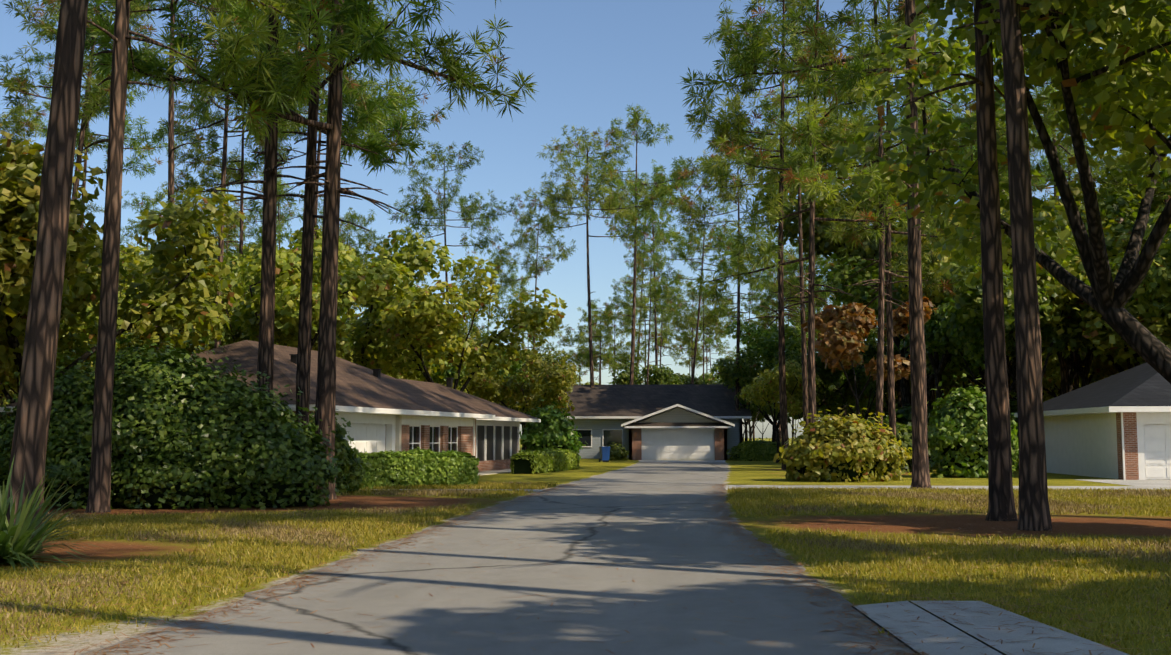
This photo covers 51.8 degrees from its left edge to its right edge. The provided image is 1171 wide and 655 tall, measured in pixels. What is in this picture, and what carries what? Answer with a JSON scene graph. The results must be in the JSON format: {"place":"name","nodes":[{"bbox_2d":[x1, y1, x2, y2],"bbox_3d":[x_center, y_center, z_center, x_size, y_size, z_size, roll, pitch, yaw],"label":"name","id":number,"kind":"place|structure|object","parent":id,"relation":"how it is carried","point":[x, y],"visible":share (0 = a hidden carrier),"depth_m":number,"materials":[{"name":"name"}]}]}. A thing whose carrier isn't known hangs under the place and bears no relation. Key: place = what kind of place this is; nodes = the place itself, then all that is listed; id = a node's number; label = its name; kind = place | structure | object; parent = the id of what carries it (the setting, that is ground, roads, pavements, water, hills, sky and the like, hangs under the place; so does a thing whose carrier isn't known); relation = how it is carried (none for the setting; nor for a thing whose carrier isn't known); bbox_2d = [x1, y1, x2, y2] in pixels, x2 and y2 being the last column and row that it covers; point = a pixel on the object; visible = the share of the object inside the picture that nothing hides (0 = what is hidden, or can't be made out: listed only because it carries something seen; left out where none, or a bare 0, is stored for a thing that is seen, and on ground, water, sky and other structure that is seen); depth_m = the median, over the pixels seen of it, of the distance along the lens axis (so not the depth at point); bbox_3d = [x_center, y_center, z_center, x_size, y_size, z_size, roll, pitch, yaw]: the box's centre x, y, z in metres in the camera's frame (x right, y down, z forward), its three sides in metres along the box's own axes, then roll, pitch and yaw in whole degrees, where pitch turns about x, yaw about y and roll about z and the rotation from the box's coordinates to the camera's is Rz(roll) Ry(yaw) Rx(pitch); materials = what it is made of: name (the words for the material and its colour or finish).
{"place":"outdoors","nodes":[
{"label":"outdoors","id":0,"kind":"place"},
{"bbox_2d":[441,247,531,332],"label":"pine tree","id":1,"kind":"object","parent":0,"point":[512,275],"visible":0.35,"depth_m":163.85,"materials":[{"name":"green plant"}]},
{"bbox_2d":[93,462,917,654],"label":"road","id":2,"kind":"structure","parent":0,"point":[653,622],"depth_m":13.19,"materials":[{"name":"grey asphalt"}]},
{"bbox_2d":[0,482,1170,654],"bbox_3d":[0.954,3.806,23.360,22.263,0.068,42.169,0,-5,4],"label":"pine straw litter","id":3,"kind":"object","parent":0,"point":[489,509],"visible":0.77,"depth_m":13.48,"materials":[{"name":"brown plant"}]},
{"bbox_2d":[0,459,1170,654],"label":"lawn","id":4,"kind":"structure","parent":0,"point":[758,472],"depth_m":19.05,"materials":[{"name":"green plant"}]},
{"bbox_2d":[0,305,25,389],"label":"oak tree","id":5,"kind":"object","parent":4,"relation":"on","point":[5,371],"visible":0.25,"depth_m":42.94,"materials":[{"name":"green plant"}]},
{"bbox_2d":[6,0,88,553],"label":"pine","id":6,"kind":"object","parent":4,"relation":"on","point":[31,426],"visible":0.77,"depth_m":18.45,"materials":[{"name":"brown plant"}]},
{"bbox_2d":[0,454,110,571],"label":"palmetto","id":7,"kind":"object","parent":4,"relation":"on","point":[16,545],"visible":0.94,"depth_m":16.35,"materials":[{"name":"green plant"}]},
{"bbox_2d":[0,119,122,322],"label":"oak tree","id":8,"kind":"object","parent":4,"relation":"on","point":[20,181],"visible":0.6,"depth_m":33.65,"materials":[{"name":"green plant"}]},
{"bbox_2d":[0,275,129,403],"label":"oak tree","id":9,"kind":"object","parent":4,"relation":"on","point":[75,337],"visible":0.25,"depth_m":47.02,"materials":[{"name":"green plant"}]},
{"bbox_2d":[0,0,187,199],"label":"pine tree","id":10,"kind":"object","parent":4,"relation":"on","point":[17,83],"visible":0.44,"depth_m":68.37,"materials":[{"name":"green plant"}]},
{"bbox_2d":[0,151,245,376],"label":"oak tree","id":11,"kind":"object","parent":4,"relation":"on","point":[163,312],"visible":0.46,"depth_m":44.32,"materials":[{"name":"green plant"}]},
{"bbox_2d":[58,228,193,361],"bbox_3d":[-25.944,0.989,61.857,11.183,12.708,7.156,1,-5,-15],"label":"oak tree","id":12,"kind":"object","parent":4,"relation":"on","point":[136,266],"visible":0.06,"depth_m":63.64,"materials":[{"name":"green plant"}]},
{"bbox_2d":[44,0,304,358],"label":"pine tree","id":13,"kind":"object","parent":4,"relation":"on","point":[171,148],"visible":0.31,"depth_m":48.94,"materials":[{"name":"green plant"}]},
{"bbox_2d":[0,329,349,509],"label":"shrub","id":14,"kind":"object","parent":4,"relation":"on","point":[187,433],"visible":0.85,"depth_m":29.41,"materials":[{"name":"green plant"}]},
{"bbox_2d":[117,242,233,356],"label":"oak tree","id":15,"kind":"object","parent":4,"relation":"on","point":[132,254],"visible":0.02,"depth_m":67.62,"materials":[{"name":"green plant"}]},
{"bbox_2d":[156,19,303,306],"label":"pine tree","id":16,"kind":"object","parent":4,"relation":"on","point":[212,160],"visible":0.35,"depth_m":79.39,"materials":[{"name":"green plant"}]},
{"bbox_2d":[82,0,380,512],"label":"pine","id":17,"kind":"object","parent":4,"relation":"on","point":[99,494],"visible":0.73,"depth_m":28.29,"materials":[{"name":"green plant"}]},
{"bbox_2d":[188,252,283,352],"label":"oak tree","id":18,"kind":"object","parent":4,"relation":"on","point":[228,337],"visible":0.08,"depth_m":67.16,"materials":[{"name":"green plant"}]},
{"bbox_2d":[129,0,346,347],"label":"pine tree","id":19,"kind":"object","parent":4,"relation":"on","point":[204,102],"visible":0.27,"depth_m":60.02,"materials":[{"name":"green plant"}]},
{"bbox_2d":[55,0,422,402],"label":"pine","id":20,"kind":"object","parent":4,"relation":"on","point":[301,68],"visible":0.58,"depth_m":33.97,"materials":[{"name":"green plant"}]},
{"bbox_2d":[192,173,347,285],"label":"pine tree","id":21,"kind":"object","parent":4,"relation":"on","point":[281,220],"visible":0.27,"depth_m":92.98,"materials":[{"name":"green plant"}]},
{"bbox_2d":[0,340,540,474],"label":"house","id":22,"kind":"structure","parent":4,"relation":"on","point":[378,409],"depth_m":47.43,"materials":[{"name":"brick"}]},
{"bbox_2d":[179,0,453,432],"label":"pine","id":23,"kind":"object","parent":4,"relation":"on","point":[366,40],"visible":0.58,"depth_m":34.74,"materials":[{"name":"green plant"}]},
{"bbox_2d":[232,236,418,359],"bbox_3d":[-12.814,1.148,55.064,10.406,11.156,6.659,-4,-6,36],"label":"oak tree","id":24,"kind":"object","parent":4,"relation":"on","point":[287,292],"visible":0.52,"depth_m":54.34,"materials":[{"name":"green plant"}]},
{"bbox_2d":[291,406,370,494],"bbox_3d":[-8.039,3.747,36.768,2.709,2.755,3.034,0,-5,4],"label":"bush","id":25,"kind":"object","parent":4,"relation":"on","point":[353,463],"visible":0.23,"depth_m":36.43,"materials":[{"name":"green plant"}]},
{"bbox_2d":[229,0,441,251],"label":"pine tree","id":26,"kind":"object","parent":4,"relation":"on","point":[374,90],"visible":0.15,"depth_m":74.42,"materials":[{"name":"green plant"}]},
{"bbox_2d":[229,12,453,184],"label":"pine tree","id":27,"kind":"object","parent":4,"relation":"on","point":[255,163],"visible":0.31,"depth_m":66.37,"materials":[{"name":"green plant"}]},
{"bbox_2d":[234,223,454,365],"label":"oak tree","id":28,"kind":"object","parent":4,"relation":"on","point":[414,255],"visible":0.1,"depth_m":74.52,"materials":[{"name":"green plant"}]},
{"bbox_2d":[160,0,538,499],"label":"pine","id":29,"kind":"object","parent":4,"relation":"on","point":[325,405],"visible":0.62,"depth_m":33.92,"materials":[{"name":"green plant"}]},
{"bbox_2d":[320,209,383,318],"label":"pine tree","id":30,"kind":"object","parent":4,"relation":"on","point":[368,248],"visible":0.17,"depth_m":105.90,"materials":[{"name":"green plant"}]},
{"bbox_2d":[351,447,479,488],"bbox_3d":[-6.020,4.893,41.667,4.664,1.532,1.648,2,-5,-18],"label":"hedge","id":31,"kind":"object","parent":4,"relation":"on","point":[417,467],"visible":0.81,"depth_m":41.12,"materials":[{"name":"green plant"}]},
{"bbox_2d":[386,140,522,337],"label":"pine tree","id":32,"kind":"object","parent":4,"relation":"on","point":[430,209],"visible":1,"depth_m":108.22,"materials":[{"name":"green plant"}]},
{"bbox_2d":[346,256,567,391],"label":"oak tree","id":33,"kind":"object","parent":4,"relation":"on","point":[426,321],"visible":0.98,"depth_m":74.26,"materials":[{"name":"green plant"}]},
{"bbox_2d":[430,344,531,404],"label":"oak tree","id":34,"kind":"object","parent":4,"relation":"on","point":[451,372],"visible":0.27,"depth_m":94.65,"materials":[{"name":"green plant"}]},
{"bbox_2d":[460,349,578,427],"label":"oak tree","id":35,"kind":"object","parent":4,"relation":"on","point":[556,381],"visible":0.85,"depth_m":83.20,"materials":[{"name":"green plant"}]},
{"bbox_2d":[510,448,579,473],"bbox_3d":[-1.938,6.774,61.061,1.523,1.298,9.385,-1,-5,13],"label":"hedge","id":36,"kind":"object","parent":4,"relation":"on","point":[529,461],"visible":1,"depth_m":58.11,"materials":[{"name":"green plant"}]},
{"bbox_2d":[519,400,585,459],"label":"shrub","id":37,"kind":"object","parent":4,"relation":"on","point":[552,430],"visible":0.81,"depth_m":76.78,"materials":[{"name":"green plant"}]},
{"bbox_2d":[0,481,1170,654],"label":"lawn grass blades","id":38,"kind":"object","parent":4,"relation":"on","point":[1123,501],"depth_m":18.14,"materials":[{"name":"green plant"}]},
{"bbox_2d":[523,124,682,387],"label":"pine tree","id":39,"kind":"object","parent":4,"relation":"on","point":[612,200],"visible":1,"depth_m":103.12,"materials":[{"name":"green plant"}]},
{"bbox_2d":[561,384,751,459],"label":"house","id":40,"kind":"structure","parent":4,"relation":"on","point":[677,422],"depth_m":97.73,"materials":[{"name":"brick"}]},
{"bbox_2d":[669,118,806,410],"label":"pine tree","id":41,"kind":"object","parent":4,"relation":"on","point":[726,195],"visible":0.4,"depth_m":97.96,"materials":[{"name":"green plant"}]},
{"bbox_2d":[737,440,781,460],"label":"hedge end","id":42,"kind":"object","parent":4,"relation":"on","point":[750,450],"visible":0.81,"depth_m":87.97,"materials":[{"name":"green plant"}]},
{"bbox_2d":[712,348,807,441],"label":"oak tree","id":43,"kind":"object","parent":4,"relation":"on","point":[731,373],"visible":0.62,"depth_m":97.42,"materials":[{"name":"green plant"}]},
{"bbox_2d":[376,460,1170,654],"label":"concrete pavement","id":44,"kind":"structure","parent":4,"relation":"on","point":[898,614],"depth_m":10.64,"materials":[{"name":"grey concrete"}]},
{"bbox_2d":[678,31,868,431],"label":"pine tree","id":45,"kind":"object","parent":4,"relation":"on","point":[776,105],"visible":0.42,"depth_m":73.16,"materials":[{"name":"green plant"}]},
{"bbox_2d":[684,0,871,469],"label":"pine","id":46,"kind":"object","parent":4,"relation":"on","point":[723,127],"visible":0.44,"depth_m":65.08,"materials":[{"name":"green plant"}]},
{"bbox_2d":[738,359,824,462],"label":"oak tree","id":47,"kind":"object","parent":4,"relation":"on","point":[768,381],"visible":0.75,"depth_m":80.56,"materials":[{"name":"green plant"}]},
{"bbox_2d":[726,317,898,406],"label":"oak tree","id":48,"kind":"object","parent":4,"relation":"on","point":[766,347],"visible":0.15,"depth_m":102.91,"materials":[{"name":"green plant"}]},
{"bbox_2d":[692,0,945,422],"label":"pine","id":49,"kind":"object","parent":4,"relation":"on","point":[809,128],"visible":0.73,"depth_m":54.60,"materials":[{"name":"green plant"}]},
{"bbox_2d":[801,352,867,416],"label":"oak tree","id":50,"kind":"object","parent":4,"relation":"on","point":[847,394],"visible":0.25,"depth_m":102.79,"materials":[{"name":"green plant"}]},
{"bbox_2d":[773,405,911,481],"bbox_3d":[10.207,4.621,47.878,5.440,3.122,4.479,-2,-5,18],"label":"shrub","id":51,"kind":"object","parent":4,"relation":"on","point":[836,448],"visible":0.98,"depth_m":46.85,"materials":[{"name":"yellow plant"}]},
{"bbox_2d":[800,342,909,419],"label":"oak tree","id":52,"kind":"object","parent":4,"relation":"on","point":[826,375],"visible":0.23,"depth_m":97.53,"materials":[{"name":"green plant"}]},
{"bbox_2d":[677,0,1047,488],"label":"pine","id":53,"kind":"object","parent":4,"relation":"on","point":[920,471],"visible":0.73,"depth_m":41.16,"materials":[{"name":"green plant"}]},
{"bbox_2d":[801,296,937,417],"bbox_3d":[13.854,2.890,62.406,7.450,9.006,7.170,2,-6,-24],"label":"rusty tree","id":54,"kind":"object","parent":4,"relation":"on","point":[843,329],"visible":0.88,"depth_m":61.31,"materials":[{"name":"brown plant"}]},
{"bbox_2d":[716,0,1059,428],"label":"pine","id":55,"kind":"object","parent":4,"relation":"on","point":[928,273],"visible":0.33,"depth_m":57.37,"materials":[{"name":"green plant"}]},
{"bbox_2d":[773,0,1009,472],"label":"pine","id":56,"kind":"object","parent":4,"relation":"on","point":[856,231],"visible":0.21,"depth_m":59.73,"materials":[{"name":"green plant"}]},
{"bbox_2d":[818,329,967,414],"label":"oak tree","id":57,"kind":"object","parent":4,"relation":"on","point":[946,382],"visible":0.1,"depth_m":103.61,"materials":[{"name":"green plant"}]},
{"bbox_2d":[852,414,937,472],"bbox_3d":[15.486,5.866,60.398,7.967,3.037,4.427,0,-5,4],"label":"shrub","id":58,"kind":"object","parent":4,"relation":"on","point":[905,434],"visible":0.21,"depth_m":59.35,"materials":[{"name":"green plant"}]},
{"bbox_2d":[815,241,1012,408],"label":"oak tree","id":59,"kind":"object","parent":4,"relation":"on","point":[861,294],"visible":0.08,"depth_m":89.50,"materials":[{"name":"green plant"}]},
{"bbox_2d":[753,138,1114,407],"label":"oak tree","id":60,"kind":"object","parent":4,"relation":"on","point":[824,247],"visible":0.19,"depth_m":93.35,"materials":[{"name":"green plant"}]},
{"bbox_2d":[847,29,1027,405],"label":"pine tree","id":61,"kind":"object","parent":4,"relation":"on","point":[898,102],"visible":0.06,"depth_m":85.86,"materials":[{"name":"green plant"}]},
{"bbox_2d":[899,0,1017,520],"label":"pine","id":62,"kind":"object","parent":4,"relation":"on","point":[1001,504],"visible":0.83,"depth_m":25.32,"materials":[{"name":"brown plant"}]},
{"bbox_2d":[873,249,1048,395],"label":"oak tree","id":63,"kind":"object","parent":4,"relation":"on","point":[953,362],"visible":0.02,"depth_m":76.63,"materials":[{"name":"green plant"}]},
{"bbox_2d":[885,191,1058,414],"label":"oak tree","id":64,"kind":"object","parent":4,"relation":"on","point":[938,367],"visible":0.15,"depth_m":74.83,"materials":[{"name":"green plant"}]},
{"bbox_2d":[927,373,1018,477],"bbox_3d":[16.769,4.310,52.431,5.109,4.586,4.404,0,-5,4],"label":"shrub","id":65,"kind":"object","parent":4,"relation":"on","point":[957,435],"visible":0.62,"depth_m":51.42,"materials":[{"name":"green plant"}]},
{"bbox_2d":[899,81,1062,391],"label":"pine tree","id":66,"kind":"object","parent":4,"relation":"on","point":[1044,165],"visible":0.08,"depth_m":77.50,"materials":[{"name":"green plant"}]},
{"bbox_2d":[906,280,1070,393],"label":"oak tree","id":67,"kind":"object","parent":4,"relation":"on","point":[942,331],"visible":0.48,"depth_m":69.11,"materials":[{"name":"green plant"}]},
{"bbox_2d":[827,0,1170,383],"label":"oak tree","id":68,"kind":"object","parent":4,"relation":"on","point":[1117,86],"visible":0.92,"depth_m":26.79,"materials":[{"name":"green plant"}]},
{"bbox_2d":[956,0,1065,530],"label":"pine","id":69,"kind":"object","parent":4,"relation":"on","point":[1034,512],"visible":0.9,"depth_m":22.76,"materials":[{"name":"brown plant"}]},
{"bbox_2d":[933,30,1104,394],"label":"pine tree","id":70,"kind":"object","parent":4,"relation":"on","point":[1064,375],"visible":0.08,"depth_m":71.84,"materials":[{"name":"green plant"}]},
{"bbox_2d":[969,346,1091,397],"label":"oak tree","id":71,"kind":"object","parent":4,"relation":"on","point":[1051,376],"visible":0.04,"depth_m":97.73,"materials":[{"name":"green plant"}]},
{"bbox_2d":[936,261,1135,378],"bbox_3d":[25.005,1.877,66.583,10.903,11.824,12.205,-1,-5,14],"label":"oak tree","id":72,"kind":"object","parent":4,"relation":"on","point":[965,297],"visible":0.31,"depth_m":64.99,"materials":[{"name":"green plant"}]},
{"bbox_2d":[957,196,1166,386],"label":"oak tree","id":73,"kind":"object","parent":4,"relation":"on","point":[1082,371],"visible":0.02,"depth_m":71.86,"materials":[{"name":"green plant"}]},
{"bbox_2d":[1032,96,1136,389],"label":"pine tree","id":74,"kind":"object","parent":4,"relation":"on","point":[1064,154],"visible":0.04,"depth_m":90.14,"materials":[{"name":"green plant"}]},
{"bbox_2d":[1014,362,1170,479],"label":"house","id":75,"kind":"structure","parent":4,"relation":"on","point":[1117,426],"depth_m":50.76,"materials":[{"name":"paint"}]},
{"bbox_2d":[1037,225,1170,370],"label":"oak tree","id":76,"kind":"object","parent":4,"relation":"on","point":[1115,342],"visible":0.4,"depth_m":64.34,"materials":[{"name":"green plant"}]},
{"bbox_2d":[1037,205,1170,364],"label":"oak tree","id":77,"kind":"object","parent":4,"relation":"on","point":[1157,281],"visible":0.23,"depth_m":61.61,"materials":[{"name":"green plant"}]},
{"bbox_2d":[1051,190,1170,372],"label":"oak tree","id":78,"kind":"object","parent":4,"relation":"on","point":[1115,210],"visible":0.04,"depth_m":70.49,"materials":[{"name":"green plant"}]},
{"bbox_2d":[1067,114,1170,206],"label":"pine tree","id":79,"kind":"object","parent":4,"relation":"on","point":[1112,186],"visible":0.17,"depth_m":71.77,"materials":[{"name":"green plant"}]},
{"bbox_2d":[1096,162,1170,310],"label":"oak tree","id":80,"kind":"object","parent":4,"relation":"on","point":[1157,201],"visible":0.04,"depth_m":72.34,"materials":[{"name":"green plant"}]},
{"bbox_2d":[0,0,1170,437],"label":"sky","id":81,"kind":"structure","parent":0,"point":[587,60],"materials":[{"name":"blue"}]},
{"bbox_2d":[519,438,794,450],"bbox_3d":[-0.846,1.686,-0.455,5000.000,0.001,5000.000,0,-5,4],"label":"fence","id":82,"kind":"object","parent":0,"point":[765,439],"depth_m":657.03,"materials":[{"name":"wood"}]},
{"bbox_2d":[0,96,47,175],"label":"pine tree","id":83,"kind":"object","parent":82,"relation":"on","point":[16,130],"visible":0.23,"depth_m":87.76,"materials":[{"name":"green plant"}]},
{"bbox_2d":[7,0,185,229],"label":"pine tree","id":84,"kind":"object","parent":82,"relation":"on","point":[148,146],"visible":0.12,"depth_m":95.21,"materials":[{"name":"green plant"}]},
{"bbox_2d":[120,186,193,274],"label":"pine tree","id":85,"kind":"object","parent":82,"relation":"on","point":[147,204],"visible":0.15,"depth_m":154.97,"materials":[{"name":"green plant"}]},
{"bbox_2d":[153,154,298,254],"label":"pine tree","id":86,"kind":"object","parent":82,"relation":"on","point":[236,222],"visible":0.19,"depth_m":135.69,"materials":[{"name":"green plant"}]},
{"bbox_2d":[490,203,576,348],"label":"pine tree","id":87,"kind":"object","parent":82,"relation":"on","point":[526,237],"visible":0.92,"depth_m":138.90,"materials":[{"name":"green plant"}]},
{"bbox_2d":[562,300,647,384],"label":"pine tree","id":88,"kind":"object","parent":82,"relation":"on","point":[584,354],"visible":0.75,"depth_m":140.44,"materials":[{"name":"green plant"}]},
{"bbox_2d":[580,311,646,380],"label":"pine tree","id":89,"kind":"object","parent":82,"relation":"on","point":[611,326],"visible":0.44,"depth_m":172.67,"materials":[{"name":"green plant"}]},
{"bbox_2d":[591,274,673,384],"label":"pine tree","id":90,"kind":"object","parent":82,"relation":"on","point":[638,310],"visible":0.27,"depth_m":190.93,"materials":[{"name":"green plant"}]},
{"bbox_2d":[567,103,713,384],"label":"pine tree","id":91,"kind":"object","parent":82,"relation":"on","point":[660,186],"visible":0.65,"depth_m":115.35,"materials":[{"name":"green plant"}]},
{"bbox_2d":[604,211,678,374],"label":"pine tree","id":92,"kind":"object","parent":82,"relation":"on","point":[640,252],"visible":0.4,"depth_m":193.33,"materials":[{"name":"green plant"}]},
{"bbox_2d":[609,362,683,384],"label":"oak tree","id":93,"kind":"object","parent":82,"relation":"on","point":[665,376],"visible":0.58,"depth_m":120.88,"materials":[{"name":"green plant"}]},
{"bbox_2d":[610,159,684,367],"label":"pine tree","id":94,"kind":"object","parent":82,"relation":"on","point":[661,233],"visible":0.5,"depth_m":149.72,"materials":[{"name":"green plant"}]},
{"bbox_2d":[609,253,692,384],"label":"pine tree","id":95,"kind":"object","parent":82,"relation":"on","point":[655,292],"visible":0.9,"depth_m":118.62,"materials":[{"name":"green plant"}]},
{"bbox_2d":[624,273,699,371],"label":"pine tree","id":96,"kind":"object","parent":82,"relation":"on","point":[663,338],"visible":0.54,"depth_m":159.92,"materials":[{"name":"green plant"}]},
{"bbox_2d":[627,193,751,383],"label":"pine tree","id":97,"kind":"object","parent":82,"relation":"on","point":[682,243],"visible":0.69,"depth_m":136.94,"materials":[{"name":"green plant"}]},
{"bbox_2d":[672,286,734,381],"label":"pine tree","id":98,"kind":"object","parent":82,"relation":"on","point":[707,316],"visible":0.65,"depth_m":149.24,"materials":[{"name":"green plant"}]},
{"bbox_2d":[690,213,788,320],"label":"pine tree","id":99,"kind":"object","parent":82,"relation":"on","point":[727,298],"visible":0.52,"depth_m":120.95,"materials":[{"name":"green plant"}]},
{"bbox_2d":[751,249,826,440],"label":"pine tree","id":100,"kind":"object","parent":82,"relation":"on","point":[793,266],"visible":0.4,"depth_m":128.16,"materials":[{"name":"green plant"}]},
{"bbox_2d":[748,270,827,337],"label":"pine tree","id":101,"kind":"object","parent":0,"point":[791,289],"visible":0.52,"depth_m":112.92,"materials":[{"name":"green plant"}]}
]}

